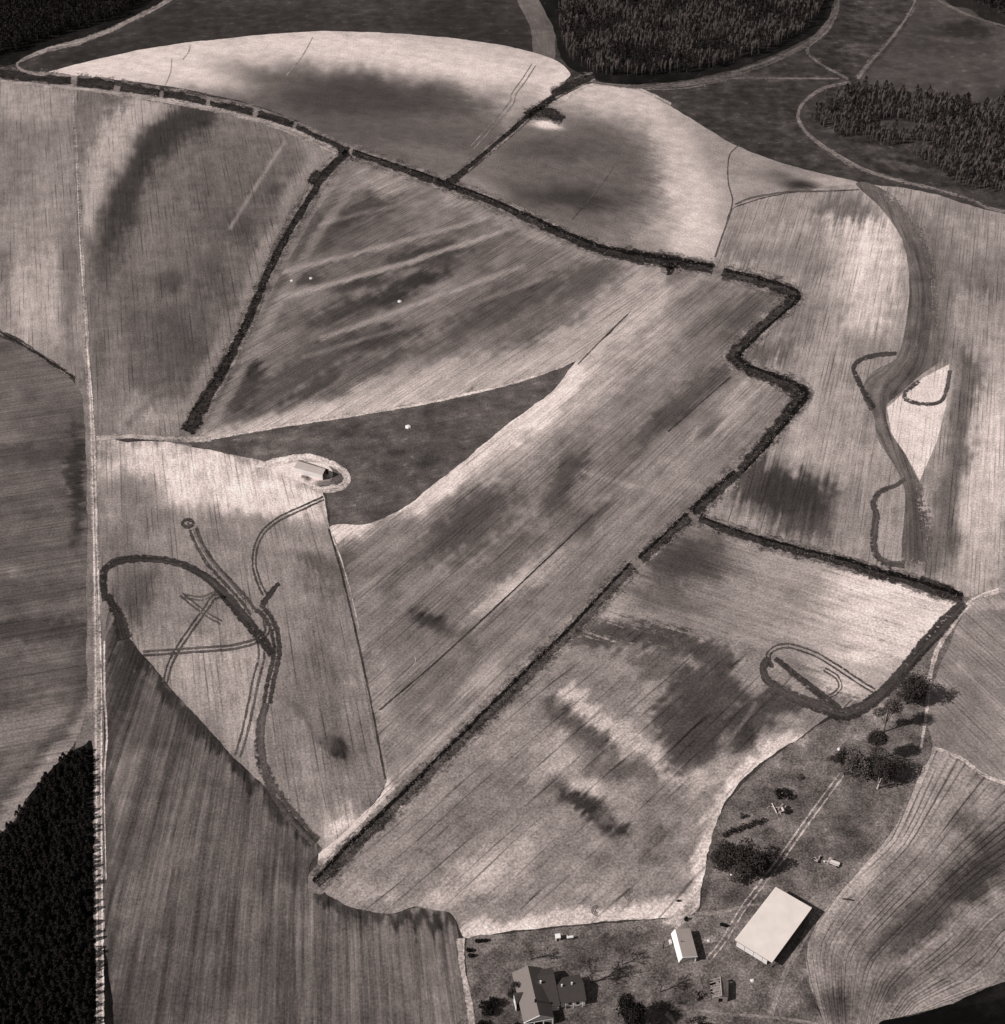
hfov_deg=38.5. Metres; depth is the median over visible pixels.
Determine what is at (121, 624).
ploughed trail
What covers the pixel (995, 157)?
evergreen tree
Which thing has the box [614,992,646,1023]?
tree
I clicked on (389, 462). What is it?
pasture
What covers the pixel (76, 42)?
dirt track
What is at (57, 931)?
pine tree
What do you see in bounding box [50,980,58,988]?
pine tree
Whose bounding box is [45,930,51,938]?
pine tree
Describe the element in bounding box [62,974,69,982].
pine tree
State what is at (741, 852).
grove tree
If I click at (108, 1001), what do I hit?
woodland floor
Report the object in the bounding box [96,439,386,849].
field
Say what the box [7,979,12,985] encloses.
pine tree
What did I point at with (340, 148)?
ditch
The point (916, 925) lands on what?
field
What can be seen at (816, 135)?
ground
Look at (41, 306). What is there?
field
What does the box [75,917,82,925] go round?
pine tree
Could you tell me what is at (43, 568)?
field
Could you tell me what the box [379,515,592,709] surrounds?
furrow
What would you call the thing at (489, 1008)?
yard bush
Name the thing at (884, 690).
ploughed trail
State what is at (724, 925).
yard bush
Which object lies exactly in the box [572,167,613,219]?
trail
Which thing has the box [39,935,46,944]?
pine tree
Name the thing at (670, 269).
ditch
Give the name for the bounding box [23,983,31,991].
pine tree
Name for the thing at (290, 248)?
verge
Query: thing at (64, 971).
pine tree
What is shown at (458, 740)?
hedgerow
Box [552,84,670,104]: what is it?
verge
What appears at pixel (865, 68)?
dirt track
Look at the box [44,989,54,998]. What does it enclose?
pine tree
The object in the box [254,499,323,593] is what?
ploughed trail
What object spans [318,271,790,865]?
field
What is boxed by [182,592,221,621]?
ploughed trail
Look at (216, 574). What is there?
ploughed trail
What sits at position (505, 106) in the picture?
trail
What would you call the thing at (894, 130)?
evergreen tree
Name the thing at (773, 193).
trail
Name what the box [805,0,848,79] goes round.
dirt track
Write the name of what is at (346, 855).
ditch
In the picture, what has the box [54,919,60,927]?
pine tree
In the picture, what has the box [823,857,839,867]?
old wagon
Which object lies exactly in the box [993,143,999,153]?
evergreen tree
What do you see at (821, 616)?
field
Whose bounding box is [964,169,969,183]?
evergreen tree
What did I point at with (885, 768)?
broad tree
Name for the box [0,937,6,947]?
pine tree
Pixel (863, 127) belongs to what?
evergreen tree
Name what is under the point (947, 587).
ditch
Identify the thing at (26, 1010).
pine tree
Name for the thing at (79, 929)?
pine tree
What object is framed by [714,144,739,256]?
trail
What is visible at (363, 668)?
furrow
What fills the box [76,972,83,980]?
pine tree
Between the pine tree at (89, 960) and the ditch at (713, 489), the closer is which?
the pine tree at (89, 960)
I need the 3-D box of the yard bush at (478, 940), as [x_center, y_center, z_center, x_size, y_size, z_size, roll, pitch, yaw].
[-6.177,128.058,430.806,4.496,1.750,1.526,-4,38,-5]
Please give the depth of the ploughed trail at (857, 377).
681.59 m
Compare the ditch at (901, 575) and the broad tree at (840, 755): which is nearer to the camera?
the broad tree at (840, 755)
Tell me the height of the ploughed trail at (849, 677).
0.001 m
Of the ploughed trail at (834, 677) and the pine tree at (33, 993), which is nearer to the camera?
the pine tree at (33, 993)
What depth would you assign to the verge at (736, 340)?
699.40 m
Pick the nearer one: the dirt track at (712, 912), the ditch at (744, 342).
the dirt track at (712, 912)
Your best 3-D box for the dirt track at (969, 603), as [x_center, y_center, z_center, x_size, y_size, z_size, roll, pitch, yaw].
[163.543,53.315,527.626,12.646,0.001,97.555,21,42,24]
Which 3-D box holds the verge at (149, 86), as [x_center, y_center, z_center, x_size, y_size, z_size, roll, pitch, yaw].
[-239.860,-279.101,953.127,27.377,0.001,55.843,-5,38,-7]
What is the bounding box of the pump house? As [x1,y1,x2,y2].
[555,933,560,940]
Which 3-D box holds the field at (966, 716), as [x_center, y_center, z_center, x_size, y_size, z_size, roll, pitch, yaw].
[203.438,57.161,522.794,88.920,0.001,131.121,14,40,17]
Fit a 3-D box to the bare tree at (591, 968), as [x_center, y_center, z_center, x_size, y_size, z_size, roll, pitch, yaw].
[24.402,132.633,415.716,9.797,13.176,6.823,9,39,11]
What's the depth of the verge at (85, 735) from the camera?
549.91 m
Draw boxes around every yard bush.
[474,938,488,942]
[477,1019,489,1023]
[478,996,500,1016]
[683,1014,703,1023]
[693,990,704,999]
[720,922,728,927]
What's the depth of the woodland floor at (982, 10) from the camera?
1078.63 m
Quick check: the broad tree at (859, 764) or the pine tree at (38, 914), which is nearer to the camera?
the pine tree at (38, 914)
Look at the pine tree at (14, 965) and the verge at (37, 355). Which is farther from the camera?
the verge at (37, 355)
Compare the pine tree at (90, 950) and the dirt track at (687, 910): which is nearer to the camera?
the pine tree at (90, 950)
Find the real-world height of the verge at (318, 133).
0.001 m
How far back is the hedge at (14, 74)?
970.83 m
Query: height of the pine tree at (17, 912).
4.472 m
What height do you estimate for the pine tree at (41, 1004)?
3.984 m
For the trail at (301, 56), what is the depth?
1000.46 m
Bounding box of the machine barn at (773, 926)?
[735,887,811,966]
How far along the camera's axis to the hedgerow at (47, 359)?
688.42 m
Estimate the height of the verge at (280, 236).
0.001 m
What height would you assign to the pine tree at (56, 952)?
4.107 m
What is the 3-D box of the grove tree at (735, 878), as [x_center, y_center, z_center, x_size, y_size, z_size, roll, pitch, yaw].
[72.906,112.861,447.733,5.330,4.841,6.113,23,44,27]
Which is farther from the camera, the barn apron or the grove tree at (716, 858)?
the barn apron
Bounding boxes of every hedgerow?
[1,70,71,83]
[6,335,75,378]
[76,78,115,88]
[120,83,160,96]
[162,92,206,105]
[180,149,347,434]
[209,102,253,113]
[257,111,293,127]
[297,124,349,154]
[315,563,634,887]
[352,150,714,271]
[445,94,554,184]
[527,107,565,120]
[552,74,595,96]
[638,513,690,561]
[662,262,677,274]
[689,471,739,514]
[721,269,808,472]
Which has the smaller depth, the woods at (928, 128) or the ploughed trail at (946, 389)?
the ploughed trail at (946, 389)
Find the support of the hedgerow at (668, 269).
on the verge at (664, 271)
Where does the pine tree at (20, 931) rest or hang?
on the woodland floor at (108, 1001)
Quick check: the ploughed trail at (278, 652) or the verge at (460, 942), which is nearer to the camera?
the verge at (460, 942)
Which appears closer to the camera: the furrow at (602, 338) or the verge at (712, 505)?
the verge at (712, 505)
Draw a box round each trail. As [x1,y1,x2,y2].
[99,554,275,656]
[103,594,131,640]
[142,618,266,652]
[142,618,269,656]
[162,593,217,682]
[166,596,225,682]
[180,595,220,624]
[181,518,194,528]
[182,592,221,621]
[184,595,221,600]
[186,591,216,597]
[189,530,250,615]
[192,529,243,599]
[195,526,256,612]
[234,643,259,754]
[239,641,265,756]
[251,496,322,595]
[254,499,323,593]
[254,702,319,845]
[256,608,275,702]
[259,604,281,703]
[260,582,279,606]
[286,37,312,75]
[471,64,531,145]
[474,66,534,148]
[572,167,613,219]
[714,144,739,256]
[735,189,858,204]
[759,599,966,720]
[766,643,874,689]
[766,659,773,670]
[769,647,872,692]
[774,657,840,711]
[823,670,839,695]
[825,668,842,697]
[851,351,896,409]
[870,478,905,568]
[902,370,951,405]
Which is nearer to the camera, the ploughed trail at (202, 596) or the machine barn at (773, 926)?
the machine barn at (773, 926)
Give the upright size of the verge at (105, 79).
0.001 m
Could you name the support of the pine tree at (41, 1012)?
on the woodland floor at (108, 1001)
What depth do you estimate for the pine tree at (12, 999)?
412.62 m
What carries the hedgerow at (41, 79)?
on the verge at (58, 75)
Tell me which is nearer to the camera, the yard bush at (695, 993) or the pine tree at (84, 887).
the yard bush at (695, 993)
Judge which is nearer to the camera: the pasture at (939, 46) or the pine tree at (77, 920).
the pine tree at (77, 920)
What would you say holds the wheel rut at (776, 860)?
on the farmyard
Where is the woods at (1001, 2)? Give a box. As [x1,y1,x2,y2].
[978,0,1004,13]
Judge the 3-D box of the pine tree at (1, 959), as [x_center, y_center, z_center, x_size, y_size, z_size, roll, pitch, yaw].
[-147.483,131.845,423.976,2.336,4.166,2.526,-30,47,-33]
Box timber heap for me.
[767,803,785,813]
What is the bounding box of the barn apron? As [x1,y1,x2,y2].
[271,461,332,485]
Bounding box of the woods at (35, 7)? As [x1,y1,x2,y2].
[0,0,135,51]
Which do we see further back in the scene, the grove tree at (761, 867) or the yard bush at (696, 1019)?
the grove tree at (761, 867)
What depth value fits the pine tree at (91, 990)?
415.75 m
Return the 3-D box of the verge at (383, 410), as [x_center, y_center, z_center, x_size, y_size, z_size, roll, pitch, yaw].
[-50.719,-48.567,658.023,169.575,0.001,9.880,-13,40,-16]
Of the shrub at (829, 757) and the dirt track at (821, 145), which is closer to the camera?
the shrub at (829, 757)
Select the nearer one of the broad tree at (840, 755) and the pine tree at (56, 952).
the pine tree at (56, 952)
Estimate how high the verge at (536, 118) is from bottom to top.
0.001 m
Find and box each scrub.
[625,48,878,183]
[809,0,913,80]
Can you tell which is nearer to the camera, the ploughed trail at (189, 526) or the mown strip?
the ploughed trail at (189, 526)
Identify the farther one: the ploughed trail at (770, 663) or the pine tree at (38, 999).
the ploughed trail at (770, 663)
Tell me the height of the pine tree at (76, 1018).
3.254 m
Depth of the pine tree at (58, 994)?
413.83 m
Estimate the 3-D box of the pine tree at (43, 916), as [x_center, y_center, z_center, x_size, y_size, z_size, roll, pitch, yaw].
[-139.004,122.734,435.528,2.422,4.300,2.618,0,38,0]
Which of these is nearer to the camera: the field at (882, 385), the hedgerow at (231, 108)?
the field at (882, 385)
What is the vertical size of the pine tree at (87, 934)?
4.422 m
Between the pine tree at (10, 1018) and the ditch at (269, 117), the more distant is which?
the ditch at (269, 117)
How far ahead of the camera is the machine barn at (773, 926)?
431.30 m
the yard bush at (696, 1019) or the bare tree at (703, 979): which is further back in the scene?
the bare tree at (703, 979)
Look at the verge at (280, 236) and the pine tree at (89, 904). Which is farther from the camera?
the verge at (280, 236)
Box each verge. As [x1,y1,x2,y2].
[0,67,70,85]
[0,80,337,154]
[0,330,74,379]
[70,75,105,891]
[70,80,970,894]
[77,72,113,93]
[96,433,210,441]
[103,641,107,878]
[120,78,159,101]
[163,88,206,110]
[182,153,353,432]
[210,97,252,115]
[211,367,558,439]
[257,106,293,125]
[298,120,346,154]
[309,560,641,889]
[351,144,712,275]
[448,95,555,183]
[456,938,474,1023]
[524,104,564,124]
[550,72,594,98]
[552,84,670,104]
[635,511,691,564]
[661,266,680,274]
[687,465,741,518]
[697,514,956,603]
[722,264,813,475]
[921,575,960,596]
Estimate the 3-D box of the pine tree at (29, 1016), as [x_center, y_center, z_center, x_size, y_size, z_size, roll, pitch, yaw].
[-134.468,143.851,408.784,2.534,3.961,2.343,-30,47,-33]
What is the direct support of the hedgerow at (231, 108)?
on the verge at (217, 100)
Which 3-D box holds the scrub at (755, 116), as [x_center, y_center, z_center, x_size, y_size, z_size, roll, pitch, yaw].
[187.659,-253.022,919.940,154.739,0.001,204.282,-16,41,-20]
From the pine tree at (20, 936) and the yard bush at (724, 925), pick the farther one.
the yard bush at (724, 925)
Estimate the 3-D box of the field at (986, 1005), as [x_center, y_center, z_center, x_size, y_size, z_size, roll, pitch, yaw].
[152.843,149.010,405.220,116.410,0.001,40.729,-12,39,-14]
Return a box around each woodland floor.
[0,0,163,66]
[0,740,113,1023]
[539,0,833,83]
[806,83,1004,206]
[945,0,1004,27]
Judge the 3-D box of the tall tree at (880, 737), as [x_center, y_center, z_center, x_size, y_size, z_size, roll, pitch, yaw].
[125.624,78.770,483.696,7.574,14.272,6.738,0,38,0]
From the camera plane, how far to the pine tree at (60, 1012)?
409.46 m
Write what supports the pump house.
on the farmyard
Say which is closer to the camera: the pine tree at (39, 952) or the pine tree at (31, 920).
the pine tree at (39, 952)
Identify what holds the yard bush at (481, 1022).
on the farmyard
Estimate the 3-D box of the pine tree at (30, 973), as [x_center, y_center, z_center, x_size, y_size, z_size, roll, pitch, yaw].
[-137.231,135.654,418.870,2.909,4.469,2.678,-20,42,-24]
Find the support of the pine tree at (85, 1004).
on the verge at (85, 735)
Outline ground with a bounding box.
[0,0,1004,1018]
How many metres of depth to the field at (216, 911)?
439.23 m
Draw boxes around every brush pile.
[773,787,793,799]
[782,805,790,813]
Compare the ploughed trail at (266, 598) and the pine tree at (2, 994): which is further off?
the ploughed trail at (266, 598)
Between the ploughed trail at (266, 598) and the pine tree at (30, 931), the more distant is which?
the ploughed trail at (266, 598)
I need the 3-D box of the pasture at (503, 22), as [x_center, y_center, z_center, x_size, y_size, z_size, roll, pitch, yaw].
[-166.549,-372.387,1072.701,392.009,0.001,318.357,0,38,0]
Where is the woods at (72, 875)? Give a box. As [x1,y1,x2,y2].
[0,746,94,1023]
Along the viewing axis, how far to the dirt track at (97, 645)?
535.23 m
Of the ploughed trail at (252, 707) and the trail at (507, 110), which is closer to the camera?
the ploughed trail at (252, 707)
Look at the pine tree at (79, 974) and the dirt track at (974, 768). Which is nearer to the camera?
the pine tree at (79, 974)
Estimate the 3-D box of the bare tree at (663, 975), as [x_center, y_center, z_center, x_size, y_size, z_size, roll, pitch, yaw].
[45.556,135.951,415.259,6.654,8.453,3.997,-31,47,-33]
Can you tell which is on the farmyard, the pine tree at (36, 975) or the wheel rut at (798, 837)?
the wheel rut at (798, 837)
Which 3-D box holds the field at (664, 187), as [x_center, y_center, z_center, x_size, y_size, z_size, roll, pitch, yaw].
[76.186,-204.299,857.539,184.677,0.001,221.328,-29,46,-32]
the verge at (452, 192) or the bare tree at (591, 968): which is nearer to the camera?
the bare tree at (591, 968)
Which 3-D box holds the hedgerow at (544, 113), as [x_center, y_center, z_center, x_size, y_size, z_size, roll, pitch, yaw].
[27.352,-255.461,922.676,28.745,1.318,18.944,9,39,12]
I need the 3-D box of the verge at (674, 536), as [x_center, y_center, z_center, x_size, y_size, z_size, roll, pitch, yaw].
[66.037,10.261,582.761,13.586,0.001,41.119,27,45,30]
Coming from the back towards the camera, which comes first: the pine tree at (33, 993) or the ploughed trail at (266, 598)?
the ploughed trail at (266, 598)
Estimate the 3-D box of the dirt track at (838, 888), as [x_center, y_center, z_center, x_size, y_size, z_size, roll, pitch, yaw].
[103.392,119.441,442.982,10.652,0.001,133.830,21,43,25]
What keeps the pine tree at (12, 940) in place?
on the woodland floor at (108, 1001)
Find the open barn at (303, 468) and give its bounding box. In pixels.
[294,460,328,479]
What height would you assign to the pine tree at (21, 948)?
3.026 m
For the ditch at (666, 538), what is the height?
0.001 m
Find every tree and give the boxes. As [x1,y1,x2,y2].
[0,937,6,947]
[0,955,6,964]
[0,991,8,1002]
[1,961,7,970]
[2,1017,11,1023]
[5,985,12,992]
[6,1015,14,1023]
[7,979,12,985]
[8,997,17,1004]
[9,936,17,944]
[10,950,18,960]
[12,928,19,937]
[12,963,19,972]
[14,1014,22,1023]
[15,910,22,919]
[15,929,24,938]
[18,935,23,942]
[18,973,25,980]
[19,945,24,953]
[19,1000,25,1008]
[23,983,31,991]
[23,1007,31,1017]
[24,943,33,952]
[25,976,35,985]
[26,928,33,937]
[26,1014,32,1022]
[28,918,36,926]
[28,951,34,958]
[28,972,35,983]
[30,991,37,998]
[32,972,39,984]
[34,911,40,920]
[35,996,41,1006]
[37,949,43,955]
[37,1002,46,1009]
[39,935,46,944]
[39,1008,46,1016]
[40,913,46,922]
[40,975,48,983]
[41,903,48,911]
[41,940,48,949]
[41,961,50,970]
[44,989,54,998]
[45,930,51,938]
[45,953,51,961]
[47,936,56,944]
[48,939,57,948]
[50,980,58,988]
[51,905,57,916]
[52,1007,58,1015]
[53,927,60,937]
[53,949,61,957]
[53,960,59,969]
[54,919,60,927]
[55,991,63,1001]
[56,909,64,917]
[58,949,66,960]
[58,981,64,991]
[58,998,64,1005]
[58,1008,64,1018]
[59,895,67,905]
[59,934,67,943]
[61,968,68,975]
[61,985,66,992]
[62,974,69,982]
[64,902,70,910]
[67,924,75,934]
[69,1011,76,1018]
[70,914,76,923]
[70,954,77,963]
[71,1015,78,1023]
[72,998,81,1009]
[74,946,81,954]
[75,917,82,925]
[75,991,81,998]
[76,926,82,938]
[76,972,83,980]
[77,909,84,916]
[78,1014,83,1023]
[81,959,88,970]
[81,1002,87,1010]
[82,884,87,893]
[84,932,91,941]
[84,981,92,988]
[85,958,93,964]
[86,902,93,912]
[87,927,92,934]
[87,947,95,957]
[89,988,94,995]
[507,980,518,998]
[523,943,544,959]
[569,952,602,982]
[612,941,632,964]
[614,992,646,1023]
[655,967,669,991]
[699,973,710,987]
[708,839,735,872]
[724,836,764,877]
[728,867,746,883]
[749,851,776,876]
[832,746,848,766]
[838,745,874,780]
[860,119,865,132]
[863,743,901,785]
[867,728,888,758]
[872,697,904,731]
[890,129,896,143]
[892,670,931,704]
[963,142,968,153]
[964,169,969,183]
[969,166,975,179]
[972,143,979,160]
[992,154,997,163]
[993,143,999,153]
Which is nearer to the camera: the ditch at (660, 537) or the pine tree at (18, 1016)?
the pine tree at (18, 1016)
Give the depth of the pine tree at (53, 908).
437.37 m
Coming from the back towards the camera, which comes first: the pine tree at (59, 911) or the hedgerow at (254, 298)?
the hedgerow at (254, 298)
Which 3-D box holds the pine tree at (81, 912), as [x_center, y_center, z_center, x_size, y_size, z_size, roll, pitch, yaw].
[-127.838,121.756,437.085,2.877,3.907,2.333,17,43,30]
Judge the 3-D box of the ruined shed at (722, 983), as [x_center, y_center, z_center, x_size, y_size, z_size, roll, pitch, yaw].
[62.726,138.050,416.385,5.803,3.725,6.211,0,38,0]
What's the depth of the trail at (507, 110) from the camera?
927.12 m
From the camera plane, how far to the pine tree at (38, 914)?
435.35 m
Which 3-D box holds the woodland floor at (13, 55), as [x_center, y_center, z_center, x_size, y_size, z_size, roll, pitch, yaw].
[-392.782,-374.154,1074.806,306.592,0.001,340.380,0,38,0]
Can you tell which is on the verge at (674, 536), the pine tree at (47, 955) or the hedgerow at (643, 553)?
the hedgerow at (643, 553)
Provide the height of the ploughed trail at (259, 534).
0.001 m
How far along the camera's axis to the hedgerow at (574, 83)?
962.38 m
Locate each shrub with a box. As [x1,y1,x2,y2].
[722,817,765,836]
[827,754,834,761]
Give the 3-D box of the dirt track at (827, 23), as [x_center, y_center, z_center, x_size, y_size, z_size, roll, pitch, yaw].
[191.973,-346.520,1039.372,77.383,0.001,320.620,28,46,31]
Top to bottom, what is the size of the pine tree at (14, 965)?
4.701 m
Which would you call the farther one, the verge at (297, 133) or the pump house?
the verge at (297, 133)
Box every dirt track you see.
[16,0,171,75]
[71,84,104,1023]
[256,454,350,492]
[594,0,837,88]
[644,77,838,89]
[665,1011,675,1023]
[672,902,697,928]
[674,1003,820,1023]
[695,903,758,916]
[765,764,918,1023]
[796,81,1004,212]
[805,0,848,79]
[857,0,915,79]
[920,588,1000,746]
[933,746,1004,784]
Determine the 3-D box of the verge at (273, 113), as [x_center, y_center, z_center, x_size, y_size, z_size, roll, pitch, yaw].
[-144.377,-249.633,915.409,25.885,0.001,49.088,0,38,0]
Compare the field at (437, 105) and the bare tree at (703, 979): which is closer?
the bare tree at (703, 979)
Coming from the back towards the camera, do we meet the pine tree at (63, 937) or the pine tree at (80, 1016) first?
the pine tree at (63, 937)
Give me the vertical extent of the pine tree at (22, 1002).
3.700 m
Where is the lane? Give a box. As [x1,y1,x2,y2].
[517,0,555,58]
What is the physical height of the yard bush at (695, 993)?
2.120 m
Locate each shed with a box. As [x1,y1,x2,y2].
[669,928,697,962]
[708,977,728,1001]
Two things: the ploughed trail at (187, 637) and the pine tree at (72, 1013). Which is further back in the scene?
the ploughed trail at (187, 637)
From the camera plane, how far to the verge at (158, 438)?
638.11 m
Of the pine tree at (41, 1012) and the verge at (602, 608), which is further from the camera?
the verge at (602, 608)
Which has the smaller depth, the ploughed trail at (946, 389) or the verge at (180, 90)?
the ploughed trail at (946, 389)
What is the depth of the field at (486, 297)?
728.40 m
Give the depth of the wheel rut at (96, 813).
511.54 m
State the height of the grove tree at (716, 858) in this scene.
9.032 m
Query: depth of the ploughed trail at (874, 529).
587.76 m
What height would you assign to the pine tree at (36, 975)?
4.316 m
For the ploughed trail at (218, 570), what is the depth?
567.85 m
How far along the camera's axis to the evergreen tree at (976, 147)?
861.36 m
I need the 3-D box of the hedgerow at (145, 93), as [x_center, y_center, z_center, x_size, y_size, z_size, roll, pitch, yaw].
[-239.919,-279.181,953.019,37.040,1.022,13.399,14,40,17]
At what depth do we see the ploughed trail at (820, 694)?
515.44 m
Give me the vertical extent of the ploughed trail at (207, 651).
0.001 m
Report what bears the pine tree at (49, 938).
on the woodland floor at (108, 1001)
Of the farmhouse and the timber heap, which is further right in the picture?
the timber heap
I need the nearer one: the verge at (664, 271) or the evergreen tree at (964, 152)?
the verge at (664, 271)
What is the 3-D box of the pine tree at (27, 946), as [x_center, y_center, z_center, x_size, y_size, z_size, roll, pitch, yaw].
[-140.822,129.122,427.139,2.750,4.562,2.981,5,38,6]
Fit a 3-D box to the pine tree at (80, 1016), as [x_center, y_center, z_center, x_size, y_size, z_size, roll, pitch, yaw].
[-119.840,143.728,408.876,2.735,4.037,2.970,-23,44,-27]
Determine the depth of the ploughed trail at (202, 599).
553.34 m
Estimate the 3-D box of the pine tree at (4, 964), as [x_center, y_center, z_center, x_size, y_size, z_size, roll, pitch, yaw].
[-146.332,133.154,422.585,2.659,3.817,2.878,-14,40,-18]
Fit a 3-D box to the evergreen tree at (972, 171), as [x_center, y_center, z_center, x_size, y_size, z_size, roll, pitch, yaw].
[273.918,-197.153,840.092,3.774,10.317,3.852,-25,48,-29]
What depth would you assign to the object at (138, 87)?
954.25 m
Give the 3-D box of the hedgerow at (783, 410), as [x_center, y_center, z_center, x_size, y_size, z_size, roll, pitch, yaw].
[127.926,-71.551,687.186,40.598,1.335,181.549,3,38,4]
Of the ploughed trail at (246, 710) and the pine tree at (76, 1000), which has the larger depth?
the ploughed trail at (246, 710)
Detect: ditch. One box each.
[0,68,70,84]
[0,332,73,378]
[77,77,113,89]
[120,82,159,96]
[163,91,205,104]
[183,149,349,433]
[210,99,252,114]
[257,110,293,127]
[295,125,348,155]
[308,170,320,183]
[314,565,635,886]
[352,151,712,273]
[353,149,712,267]
[447,96,554,183]
[524,106,563,122]
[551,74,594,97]
[638,514,686,557]
[639,516,692,561]
[666,264,676,273]
[690,471,734,509]
[692,473,739,514]
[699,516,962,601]
[701,515,962,595]
[722,269,810,471]
[920,577,958,592]
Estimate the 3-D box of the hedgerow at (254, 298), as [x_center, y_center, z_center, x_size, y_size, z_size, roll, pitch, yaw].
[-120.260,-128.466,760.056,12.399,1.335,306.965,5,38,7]
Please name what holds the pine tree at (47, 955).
on the woodland floor at (108, 1001)
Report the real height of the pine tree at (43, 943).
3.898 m
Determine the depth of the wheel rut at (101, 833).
498.04 m
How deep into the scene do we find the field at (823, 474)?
683.18 m
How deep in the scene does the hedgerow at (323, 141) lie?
889.31 m
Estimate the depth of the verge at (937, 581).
560.99 m
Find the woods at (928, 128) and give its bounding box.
[812,79,1004,157]
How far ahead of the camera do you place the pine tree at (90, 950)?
425.94 m
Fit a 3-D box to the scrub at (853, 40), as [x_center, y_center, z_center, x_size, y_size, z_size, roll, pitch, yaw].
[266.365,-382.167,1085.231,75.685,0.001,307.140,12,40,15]
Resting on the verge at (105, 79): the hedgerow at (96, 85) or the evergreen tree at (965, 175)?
the hedgerow at (96, 85)
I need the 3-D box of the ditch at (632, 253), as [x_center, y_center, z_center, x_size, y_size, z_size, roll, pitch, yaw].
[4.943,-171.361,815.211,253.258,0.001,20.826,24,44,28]
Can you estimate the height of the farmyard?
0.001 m
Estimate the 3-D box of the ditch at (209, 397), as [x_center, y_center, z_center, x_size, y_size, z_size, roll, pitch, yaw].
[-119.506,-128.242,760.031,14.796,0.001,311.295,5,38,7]
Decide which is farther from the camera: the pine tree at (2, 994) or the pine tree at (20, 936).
the pine tree at (20, 936)
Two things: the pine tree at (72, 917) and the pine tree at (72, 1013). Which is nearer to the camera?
the pine tree at (72, 1013)
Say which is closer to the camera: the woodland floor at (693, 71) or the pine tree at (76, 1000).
the pine tree at (76, 1000)
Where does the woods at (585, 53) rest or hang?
on the woodland floor at (693, 71)
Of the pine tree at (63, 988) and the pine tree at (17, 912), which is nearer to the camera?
the pine tree at (63, 988)
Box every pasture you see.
[0,0,532,80]
[186,364,573,525]
[859,0,1004,103]
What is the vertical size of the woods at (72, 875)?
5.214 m
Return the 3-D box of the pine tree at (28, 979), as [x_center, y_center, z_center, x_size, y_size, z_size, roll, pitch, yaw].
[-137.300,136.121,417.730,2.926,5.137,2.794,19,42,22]
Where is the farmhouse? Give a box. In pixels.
[512,966,586,1023]
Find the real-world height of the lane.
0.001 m
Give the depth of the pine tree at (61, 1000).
413.13 m
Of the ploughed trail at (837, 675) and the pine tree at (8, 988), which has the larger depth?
the ploughed trail at (837, 675)
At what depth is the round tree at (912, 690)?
504.99 m
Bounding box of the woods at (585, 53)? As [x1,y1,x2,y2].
[557,0,823,74]
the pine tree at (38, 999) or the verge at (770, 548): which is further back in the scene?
the verge at (770, 548)
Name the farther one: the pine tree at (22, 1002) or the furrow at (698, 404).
the furrow at (698, 404)
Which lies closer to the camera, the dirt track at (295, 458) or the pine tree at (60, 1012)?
the pine tree at (60, 1012)
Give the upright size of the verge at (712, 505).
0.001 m
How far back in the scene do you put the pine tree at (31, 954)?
425.28 m
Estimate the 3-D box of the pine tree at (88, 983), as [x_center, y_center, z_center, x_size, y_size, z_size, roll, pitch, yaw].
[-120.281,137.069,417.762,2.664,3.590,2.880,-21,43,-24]
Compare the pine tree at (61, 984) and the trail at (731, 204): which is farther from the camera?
the trail at (731, 204)
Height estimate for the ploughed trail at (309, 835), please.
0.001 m
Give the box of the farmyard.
[457,598,968,1023]
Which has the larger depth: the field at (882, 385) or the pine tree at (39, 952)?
the field at (882, 385)
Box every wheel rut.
[76,160,97,1023]
[87,353,103,1023]
[705,773,839,958]
[711,775,843,960]
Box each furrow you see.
[328,529,385,779]
[332,535,359,630]
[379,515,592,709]
[578,315,627,363]
[668,376,730,431]
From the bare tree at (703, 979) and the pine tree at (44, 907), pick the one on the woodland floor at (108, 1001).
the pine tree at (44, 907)
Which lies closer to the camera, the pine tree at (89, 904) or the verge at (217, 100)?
the pine tree at (89, 904)
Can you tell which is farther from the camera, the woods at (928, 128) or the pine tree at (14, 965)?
the woods at (928, 128)
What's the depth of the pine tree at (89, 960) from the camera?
423.23 m
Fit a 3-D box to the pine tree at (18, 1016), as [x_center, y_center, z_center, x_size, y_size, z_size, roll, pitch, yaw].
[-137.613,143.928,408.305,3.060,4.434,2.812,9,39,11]
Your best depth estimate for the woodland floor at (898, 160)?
880.37 m
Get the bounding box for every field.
[0,81,86,378]
[0,338,87,831]
[49,31,569,177]
[76,87,338,439]
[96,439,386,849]
[101,612,465,1023]
[199,162,665,436]
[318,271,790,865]
[323,525,950,937]
[459,83,856,262]
[583,525,955,703]
[698,185,1004,596]
[805,746,1004,1023]
[856,182,943,568]
[879,982,1004,1023]
[887,365,948,479]
[924,593,1004,780]
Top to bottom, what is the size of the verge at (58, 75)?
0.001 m
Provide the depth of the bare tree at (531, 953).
422.46 m

